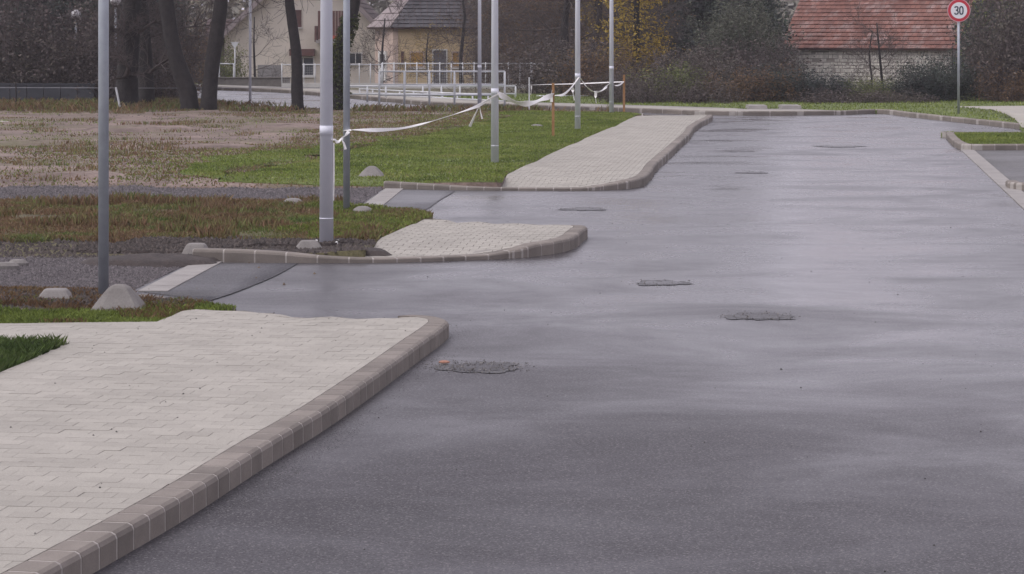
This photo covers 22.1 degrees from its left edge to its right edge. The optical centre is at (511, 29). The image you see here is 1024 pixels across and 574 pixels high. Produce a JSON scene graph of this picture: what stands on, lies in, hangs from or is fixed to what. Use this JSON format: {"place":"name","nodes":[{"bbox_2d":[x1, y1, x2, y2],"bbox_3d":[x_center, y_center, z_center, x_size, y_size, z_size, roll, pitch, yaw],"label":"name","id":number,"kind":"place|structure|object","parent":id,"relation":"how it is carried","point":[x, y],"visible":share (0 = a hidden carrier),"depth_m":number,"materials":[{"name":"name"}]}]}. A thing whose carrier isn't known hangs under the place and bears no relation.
{"place":"outdoors","nodes":[
{"label":"outdoors","id":0,"kind":"place"},
{"bbox_2d":[0,254,180,289],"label":"gravel track","id":1,"kind":"structure","parent":0,"point":[60,267],"depth_m":24.40,"materials":[{"name":"gravel"}]},
{"bbox_2d":[80,253,222,267],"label":"dug soil","id":2,"kind":"structure","parent":1,"relation":"on","point":[156,260],"depth_m":25.34,"materials":[{"name":"brown soil"}]},
{"bbox_2d":[0,184,382,203],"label":"gravel track","id":3,"kind":"structure","parent":0,"point":[95,191],"depth_m":36.80,"materials":[{"name":"gravel"}]},
{"bbox_2d":[0,309,427,573],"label":"pavement","id":4,"kind":"structure","parent":0,"point":[54,452],"depth_m":15.39,"materials":[{"name":"grey concrete"}]},
{"bbox_2d":[0,201,432,257],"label":"soil bank","id":5,"kind":"structure","parent":0,"point":[356,253],"depth_m":26.65,"materials":[{"name":"brown soil"}]},
{"bbox_2d":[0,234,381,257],"bbox_3d":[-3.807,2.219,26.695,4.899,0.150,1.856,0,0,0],"label":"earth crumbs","id":6,"kind":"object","parent":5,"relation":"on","point":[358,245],"visible":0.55,"depth_m":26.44,"materials":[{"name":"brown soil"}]},
{"bbox_2d":[0,189,384,240],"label":"weed clumps","id":7,"kind":"object","parent":5,"relation":"on","point":[222,227],"visible":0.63,"depth_m":29.45,"materials":[{"name":"brown plant"}]},
{"bbox_2d":[67,235,358,253],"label":"dug soil","id":8,"kind":"structure","parent":5,"relation":"on","point":[132,251],"depth_m":26.45,"materials":[{"name":"brown soil"}]},
{"bbox_2d":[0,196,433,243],"bbox_3d":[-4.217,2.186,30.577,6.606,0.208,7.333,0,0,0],"label":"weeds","id":9,"kind":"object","parent":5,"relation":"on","point":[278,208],"visible":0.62,"depth_m":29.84,"materials":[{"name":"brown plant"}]},
{"bbox_2d":[317,0,337,243],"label":"lamp post","id":10,"kind":"object","parent":5,"relation":"on","point":[326,129],"visible":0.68,"depth_m":26.61,"materials":[{"name":"grey metal"}]},
{"bbox_2d":[343,0,349,209],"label":"steel post","id":11,"kind":"object","parent":5,"relation":"on","point":[346,100],"visible":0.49,"depth_m":31.58,"materials":[{"name":"metal"}]},
{"bbox_2d":[277,199,433,238],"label":"grass","id":12,"kind":"structure","parent":5,"relation":"on","point":[340,211],"depth_m":29.68,"materials":[{"name":"green plant"}]},
{"bbox_2d":[218,77,290,86],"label":"garden wall","id":13,"kind":"structure","parent":0,"point":[263,81],"depth_m":105.90,"materials":[{"name":"concrete"}]},
{"bbox_2d":[0,104,641,189],"bbox_3d":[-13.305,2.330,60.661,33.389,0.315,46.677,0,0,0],"label":"field","id":14,"kind":"structure","parent":0,"point":[75,127],"depth_m":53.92,"materials":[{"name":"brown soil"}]},
{"bbox_2d":[0,0,84,92],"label":"shrub","id":15,"kind":"object","parent":14,"relation":"on","point":[5,56],"visible":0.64,"depth_m":79.57,"materials":[{"name":"brown plant"}]},
{"bbox_2d":[0,83,94,100],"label":"wall","id":16,"kind":"structure","parent":14,"relation":"on","point":[59,90],"depth_m":77.97,"materials":[{"name":"grey concrete"}]},
{"bbox_2d":[0,0,113,96],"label":"shrub","id":17,"kind":"object","parent":14,"relation":"on","point":[48,67],"visible":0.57,"depth_m":79.42,"materials":[{"name":"brown plant"}]},
{"bbox_2d":[0,0,118,82],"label":"shrub","id":18,"kind":"object","parent":14,"relation":"on","point":[55,7],"visible":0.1,"depth_m":82.76,"materials":[{"name":"brown plant"}]},
{"bbox_2d":[23,0,120,98],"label":"shrub","id":19,"kind":"object","parent":14,"relation":"on","point":[84,13],"visible":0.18,"depth_m":80.25,"materials":[{"name":"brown plant"}]},
{"bbox_2d":[37,8,174,99],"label":"shrub","id":20,"kind":"object","parent":14,"relation":"on","point":[82,74],"visible":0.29,"depth_m":78.65,"materials":[{"name":"brown plant"}]},
{"bbox_2d":[82,0,190,105],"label":"tree","id":21,"kind":"object","parent":14,"relation":"on","point":[129,30],"visible":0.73,"depth_m":73.69,"materials":[{"name":"brown plant"}]},
{"bbox_2d":[82,125,191,132],"bbox_3d":[-8.336,2.193,58.093,2.647,0.110,3.993,0,0,0],"label":"earth lump","id":22,"kind":"object","parent":14,"relation":"on","point":[133,128],"visible":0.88,"depth_m":57.38,"materials":[{"name":"brown soil"}]},
{"bbox_2d":[109,20,225,99],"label":"shrub","id":23,"kind":"object","parent":14,"relation":"on","point":[172,82],"visible":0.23,"depth_m":79.64,"materials":[{"name":"brown plant"}]},
{"bbox_2d":[109,0,238,103],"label":"tree","id":24,"kind":"object","parent":14,"relation":"on","point":[145,92],"visible":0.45,"depth_m":75.81,"materials":[{"name":"brown plant"}]},
{"bbox_2d":[158,0,198,109],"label":"bare tree","id":25,"kind":"object","parent":14,"relation":"on","point":[185,85],"visible":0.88,"depth_m":72.11,"materials":[{"name":"brown plant"}]},
{"bbox_2d":[197,0,227,109],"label":"bare tree","id":26,"kind":"object","parent":14,"relation":"on","point":[208,101],"visible":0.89,"depth_m":71.92,"materials":[{"name":"brown plant"}]},
{"bbox_2d":[0,104,485,180],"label":"weed clumps","id":27,"kind":"object","parent":14,"relation":"on","point":[73,149],"visible":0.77,"depth_m":56.33,"materials":[{"name":"brown plant"}]},
{"bbox_2d":[179,0,319,109],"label":"bare tree","id":28,"kind":"object","parent":14,"relation":"on","point":[296,71],"visible":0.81,"depth_m":72.18,"materials":[{"name":"brown plant"}]},
{"bbox_2d":[236,123,337,129],"bbox_3d":[-5.140,2.192,59.165,2.610,0.109,4.777,0,0,0],"label":"earth lump","id":29,"kind":"object","parent":14,"relation":"on","point":[285,126],"visible":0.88,"depth_m":58.23,"materials":[{"name":"brown soil"}]},
{"bbox_2d":[0,94,614,111],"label":"verge grass","id":30,"kind":"structure","parent":14,"relation":"on","point":[35,104],"depth_m":71.33,"materials":[{"name":"green plant"}]},
{"bbox_2d":[333,0,421,109],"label":"bare tree","id":31,"kind":"object","parent":14,"relation":"on","point":[338,66],"visible":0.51,"depth_m":72.14,"materials":[{"name":"brown plant"}]},
{"bbox_2d":[180,110,640,186],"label":"lawn","id":32,"kind":"structure","parent":14,"relation":"on","point":[364,179],"depth_m":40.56,"materials":[{"name":"plant"}]},
{"bbox_2d":[491,0,498,162],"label":"lamp post","id":33,"kind":"object","parent":32,"relation":"on","point":[494,91],"visible":0.84,"depth_m":43.03,"materials":[{"name":"grey metal"}]},
{"bbox_2d":[575,0,580,128],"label":"lamp post","id":34,"kind":"object","parent":32,"relation":"on","point":[577,69],"visible":0.84,"depth_m":57.71,"materials":[{"name":"grey metal"}]},
{"bbox_2d":[609,0,613,112],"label":"lamp post","id":35,"kind":"object","parent":32,"relation":"on","point":[611,69],"visible":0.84,"depth_m":69.11,"materials":[{"name":"grey metal"}]},
{"bbox_2d":[365,219,572,256],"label":"pavement","id":36,"kind":"structure","parent":0,"point":[431,237],"depth_m":27.41,"materials":[{"name":"grey concrete"}]},
{"bbox_2d":[197,84,833,110],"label":"pavement","id":37,"kind":"structure","parent":0,"point":[544,103],"depth_m":75.86,"materials":[{"name":"grey concrete"}]},
{"bbox_2d":[77,90,1023,573],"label":"road","id":38,"kind":"structure","parent":0,"point":[685,428],"depth_m":16.64,"materials":[{"name":"grey asphalt"}]},
{"bbox_2d":[144,263,297,300],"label":"driveway ramp","id":39,"kind":"structure","parent":38,"relation":"on","point":[225,278],"depth_m":23.90,"materials":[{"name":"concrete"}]},
{"bbox_2d":[2,294,448,573],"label":"kerb","id":40,"kind":"structure","parent":38,"relation":"on","point":[103,544],"depth_m":13.05,"materials":[{"name":"concrete"}]},
{"bbox_2d":[192,248,348,262],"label":"kerb","id":41,"kind":"structure","parent":38,"relation":"on","point":[224,255],"depth_m":25.67,"materials":[{"name":"concrete"}]},
{"bbox_2d":[383,190,454,209],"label":"driveway ramp","id":42,"kind":"structure","parent":38,"relation":"on","point":[420,199],"depth_m":35.35,"materials":[{"name":"concrete"}]},
{"bbox_2d":[350,85,515,100],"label":"guard railing","id":43,"kind":"object","parent":38,"relation":"on","point":[386,86],"visible":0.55,"depth_m":83.98,"materials":[{"name":"metal"}]},
{"bbox_2d":[378,71,505,105],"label":"guard railing","id":44,"kind":"object","parent":38,"relation":"on","point":[454,94],"visible":0.67,"depth_m":75.98,"materials":[{"name":"metal"}]},
{"bbox_2d":[349,218,587,262],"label":"kerb","id":45,"kind":"structure","parent":38,"relation":"on","point":[575,236],"depth_m":26.23,"materials":[{"name":"concrete"}]},
{"bbox_2d":[417,359,536,373],"bbox_3d":[-0.235,2.285,17.706,0.814,0.030,0.771,0,0,0],"label":"manhole","id":46,"kind":"object","parent":38,"relation":"on","point":[483,366],"visible":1,"depth_m":17.69,"materials":[{"name":"metal"}]},
{"bbox_2d":[384,164,655,190],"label":"kerb","id":47,"kind":"structure","parent":38,"relation":"on","point":[644,176],"depth_m":37.38,"materials":[{"name":"concrete"}]},
{"bbox_2d":[196,87,1019,128],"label":"kerb","id":48,"kind":"structure","parent":38,"relation":"on","point":[845,112],"depth_m":70.35,"materials":[{"name":"concrete"}]},
{"bbox_2d":[647,115,712,170],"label":"kerb","id":49,"kind":"structure","parent":38,"relation":"on","point":[663,156],"depth_m":50.45,"materials":[{"name":"concrete"}]},
{"bbox_2d":[940,131,1023,149],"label":"kerb","id":50,"kind":"structure","parent":38,"relation":"on","point":[953,139],"depth_m":49.51,"materials":[{"name":"concrete"}]},
{"bbox_2d":[975,150,1023,191],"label":"parking bay","id":51,"kind":"object","parent":38,"relation":"on","point":[1009,164],"visible":0.92,"depth_m":45.26,"materials":[{"name":"grey asphalt"}]},
{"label":"turf","id":52,"kind":"structure","parent":38,"relation":"on","visible":0},
{"bbox_2d":[946,131,1023,143],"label":"island grass","id":53,"kind":"structure","parent":52,"relation":"on","point":[997,137],"depth_m":52.45,"materials":[{"name":"green plant"}]},
{"bbox_2d":[165,80,969,274],"bbox_3d":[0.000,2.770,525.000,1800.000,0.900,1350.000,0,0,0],"label":"ground","id":54,"kind":"structure","parent":0,"point":[457,90],"depth_m":99.49,"materials":[{"name":"brown soil"}]},
{"bbox_2d":[0,0,96,82],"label":"tree","id":55,"kind":"object","parent":54,"relation":"on","point":[26,9],"visible":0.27,"depth_m":82.06,"materials":[{"name":"brown plant"}]},
{"bbox_2d":[138,261,221,291],"bbox_3d":[-3.053,2.308,24.252,0.260,0.065,2.900,0,0,3],"label":"edging","id":56,"kind":"object","parent":54,"relation":"on","point":[169,282],"visible":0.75,"depth_m":23.92,"materials":[{"name":"concrete"}]},
{"bbox_2d":[221,7,308,76],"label":"bare tree","id":57,"kind":"object","parent":54,"relation":"on","point":[254,43],"visible":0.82,"depth_m":109.88,"materials":[{"name":"brown plant"}]},
{"bbox_2d":[224,0,377,82],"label":"cream house","id":58,"kind":"structure","parent":54,"relation":"on","point":[308,23],"depth_m":132.00,"materials":[{"name":"beige paint"}]},
{"bbox_2d":[350,1,417,83],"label":"bare tree","id":59,"kind":"object","parent":54,"relation":"on","point":[381,49],"visible":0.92,"depth_m":108.30,"materials":[{"name":"brown plant"}]},
{"bbox_2d":[366,0,481,83],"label":"yellow house","id":60,"kind":"structure","parent":54,"relation":"on","point":[425,13],"depth_m":122.00,"materials":[{"name":"yellow paint"}]},
{"bbox_2d":[392,15,461,83],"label":"tree","id":61,"kind":"object","parent":54,"relation":"on","point":[427,56],"visible":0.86,"depth_m":113.11,"materials":[{"name":"brown plant"}]},
{"bbox_2d":[382,62,527,87],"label":"fence","id":62,"kind":"object","parent":54,"relation":"on","point":[417,82],"visible":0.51,"depth_m":102.98,"materials":[{"name":"metal"}]},
{"bbox_2d":[426,0,542,83],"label":"bare tree","id":63,"kind":"object","parent":54,"relation":"on","point":[463,31],"visible":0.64,"depth_m":105.89,"materials":[{"name":"brown plant"}]},
{"bbox_2d":[179,0,799,74],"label":"distant wood","id":64,"kind":"object","parent":54,"relation":"on","point":[378,6],"visible":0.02,"depth_m":179.40,"materials":[{"name":"brown plant"}]},
{"bbox_2d":[454,0,590,71],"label":"autumn tree","id":65,"kind":"object","parent":54,"relation":"on","point":[502,22],"visible":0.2,"depth_m":110.87,"materials":[{"name":"brown plant"}]},
{"bbox_2d":[412,0,687,92],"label":"bare tree","id":66,"kind":"object","parent":54,"relation":"on","point":[565,16],"visible":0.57,"depth_m":95.01,"materials":[{"name":"brown plant"}]},
{"bbox_2d":[472,0,628,83],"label":"autumn tree","id":67,"kind":"object","parent":54,"relation":"on","point":[524,13],"visible":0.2,"depth_m":106.55,"materials":[{"name":"brown plant"}]},
{"bbox_2d":[461,0,696,88],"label":"autumn tree","id":68,"kind":"object","parent":54,"relation":"on","point":[570,17],"visible":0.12,"depth_m":102.73,"materials":[{"name":"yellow plant"}]},
{"bbox_2d":[498,0,707,88],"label":"bare tree","id":69,"kind":"object","parent":54,"relation":"on","point":[526,41],"visible":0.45,"depth_m":98.11,"materials":[{"name":"brown plant"}]},
{"bbox_2d":[586,0,688,90],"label":"golden tree","id":70,"kind":"object","parent":54,"relation":"on","point":[635,21],"visible":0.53,"depth_m":90.90,"materials":[{"name":"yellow plant"}]},
{"bbox_2d":[644,0,760,72],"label":"evergreen tree","id":71,"kind":"object","parent":54,"relation":"on","point":[705,6],"visible":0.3,"depth_m":103.31,"materials":[{"name":"green plant"}]},
{"bbox_2d":[839,0,918,87],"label":"bare tree","id":72,"kind":"object","parent":54,"relation":"on","point":[879,52],"visible":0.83,"depth_m":91.77,"materials":[{"name":"brown plant"}]},
{"bbox_2d":[782,0,978,87],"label":"stone house","id":73,"kind":"structure","parent":54,"relation":"on","point":[922,25],"depth_m":118.87,"materials":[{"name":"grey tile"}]},
{"bbox_2d":[961,149,1023,208],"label":"edging","id":74,"kind":"object","parent":54,"relation":"on","point":[996,176],"visible":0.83,"depth_m":40.76,"materials":[{"name":"concrete"}]},
{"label":"turf","id":75,"kind":"structure","parent":54,"relation":"on","visible":0},
{"bbox_2d":[0,332,69,371],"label":"grass","id":76,"kind":"structure","parent":75,"relation":"on","point":[17,350],"depth_m":17.52,"materials":[{"name":"green plant"}]},
{"bbox_2d":[501,113,705,187],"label":"pavement","id":77,"kind":"structure","parent":0,"point":[631,147],"depth_m":44.53,"materials":[{"name":"grey concrete"}]},
{"bbox_2d":[196,83,1023,131],"bbox_3d":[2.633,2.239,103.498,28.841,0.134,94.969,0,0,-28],"label":"verge","id":78,"kind":"structure","parent":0,"point":[870,107],"depth_m":75.76,"materials":[{"name":"plant"}]},
{"bbox_2d":[486,27,592,93],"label":"shrub","id":79,"kind":"object","parent":78,"relation":"on","point":[536,86],"visible":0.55,"depth_m":89.82,"materials":[{"name":"brown plant"}]},
{"bbox_2d":[533,22,635,94],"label":"shrub","id":80,"kind":"object","parent":78,"relation":"on","point":[568,63],"visible":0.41,"depth_m":87.51,"materials":[{"name":"brown plant"}]},
{"bbox_2d":[542,27,649,96],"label":"shrub","id":81,"kind":"object","parent":78,"relation":"on","point":[593,66],"visible":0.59,"depth_m":85.97,"materials":[{"name":"brown plant"}]},
{"bbox_2d":[594,75,676,102],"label":"shrub","id":82,"kind":"object","parent":78,"relation":"on","point":[636,97],"visible":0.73,"depth_m":78.22,"materials":[{"name":"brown plant"}]},
{"bbox_2d":[624,60,714,101],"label":"shrub","id":83,"kind":"object","parent":78,"relation":"on","point":[681,76],"visible":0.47,"depth_m":80.19,"materials":[{"name":"green plant"}]},
{"bbox_2d":[641,36,749,97],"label":"shrub","id":84,"kind":"object","parent":78,"relation":"on","point":[707,61],"visible":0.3,"depth_m":81.80,"materials":[{"name":"green plant"}]},
{"bbox_2d":[661,71,749,103],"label":"shrub","id":85,"kind":"object","parent":78,"relation":"on","point":[695,95],"visible":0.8,"depth_m":78.16,"materials":[{"name":"green plant"}]},
{"bbox_2d":[676,52,780,100],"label":"shrub","id":86,"kind":"object","parent":78,"relation":"on","point":[727,69],"visible":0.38,"depth_m":80.55,"materials":[{"name":"green plant"}]},
{"bbox_2d":[684,0,792,68],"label":"shrub","id":87,"kind":"object","parent":78,"relation":"on","point":[731,33],"visible":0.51,"depth_m":85.75,"materials":[{"name":"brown plant"}]},
{"bbox_2d":[699,60,777,101],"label":"shrub","id":88,"kind":"object","parent":78,"relation":"on","point":[744,93],"visible":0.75,"depth_m":79.17,"materials":[{"name":"brown plant"}]},
{"bbox_2d":[708,57,790,100],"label":"shrub","id":89,"kind":"object","parent":78,"relation":"on","point":[761,74],"visible":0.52,"depth_m":80.01,"materials":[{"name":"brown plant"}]},
{"bbox_2d":[698,22,821,92],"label":"shrub","id":90,"kind":"object","parent":78,"relation":"on","point":[760,60],"visible":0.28,"depth_m":83.71,"materials":[{"name":"green plant"}]},
{"bbox_2d":[720,0,805,69],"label":"shrub","id":91,"kind":"object","parent":78,"relation":"on","point":[766,26],"visible":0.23,"depth_m":86.92,"materials":[{"name":"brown plant"}]},
{"bbox_2d":[727,55,814,101],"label":"shrub","id":92,"kind":"object","parent":78,"relation":"on","point":[779,86],"visible":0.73,"depth_m":79.53,"materials":[{"name":"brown plant"}]},
{"bbox_2d":[769,60,855,101],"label":"shrub","id":93,"kind":"object","parent":78,"relation":"on","point":[816,84],"visible":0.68,"depth_m":79.51,"materials":[{"name":"plant"}]},
{"bbox_2d":[782,83,894,103],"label":"shrub","id":94,"kind":"object","parent":78,"relation":"on","point":[832,99],"visible":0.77,"depth_m":78.26,"materials":[{"name":"purple plant"}]},
{"bbox_2d":[852,84,939,102],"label":"shrub","id":95,"kind":"object","parent":78,"relation":"on","point":[899,98],"visible":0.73,"depth_m":77.97,"materials":[{"name":"purple plant"}]},
{"bbox_2d":[886,47,987,100],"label":"shrub","id":96,"kind":"object","parent":78,"relation":"on","point":[931,86],"visible":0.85,"depth_m":79.90,"materials":[{"name":"grey plant"}]},
{"bbox_2d":[894,52,987,100],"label":"shrub","id":97,"kind":"object","parent":78,"relation":"on","point":[963,85],"visible":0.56,"depth_m":80.76,"materials":[{"name":"brown plant"}]},
{"bbox_2d":[947,0,969,113],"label":"speed sign","id":98,"kind":"object","parent":78,"relation":"on","point":[958,11],"visible":0.99,"depth_m":68.20,"materials":[{"name":"metal"}]},
{"bbox_2d":[952,2,1023,98],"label":"shrub","id":99,"kind":"object","parent":78,"relation":"on","point":[981,21],"visible":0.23,"depth_m":82.03,"materials":[{"name":"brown plant"}]},
{"bbox_2d":[955,0,1023,100],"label":"shrub","id":100,"kind":"object","parent":78,"relation":"on","point":[1015,58],"visible":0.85,"depth_m":80.48,"materials":[{"name":"brown plant"}]},
{"bbox_2d":[962,0,1023,96],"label":"shrub","id":101,"kind":"object","parent":78,"relation":"on","point":[992,25],"visible":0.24,"depth_m":81.78,"materials":[{"name":"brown plant"}]},
{"bbox_2d":[968,55,1023,101],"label":"shrub","id":102,"kind":"object","parent":78,"relation":"on","point":[1013,89],"visible":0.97,"depth_m":79.40,"materials":[{"name":"brown plant"}]},
{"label":"soil bank","id":103,"kind":"structure","parent":0,"visible":0},
{"bbox_2d":[0,285,213,322],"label":"dry grass","id":104,"kind":"structure","parent":103,"relation":"on","point":[31,301],"depth_m":20.77,"materials":[{"name":"brown plant"}]},
{"bbox_2d":[0,295,236,322],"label":"grass","id":105,"kind":"structure","parent":103,"relation":"on","point":[8,314],"depth_m":20.06,"materials":[{"name":"green plant"}]},
{"bbox_2d":[91,284,145,311],"bbox_3d":[-3.082,2.124,20.531,0.418,0.252,0.368,0,0,6],"label":"concrete block","id":106,"kind":"object","parent":103,"relation":"on","point":[117,295],"depth_m":20.42,"materials":[{"name":"grey concrete"}]},
{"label":"dug soil","id":107,"kind":"structure","parent":103,"relation":"on","visible":0},
{"bbox_2d":[98,0,108,293],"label":"steel post","id":108,"kind":"object","parent":107,"relation":"on","point":[103,145],"visible":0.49,"depth_m":21.50,"materials":[{"name":"metal"}]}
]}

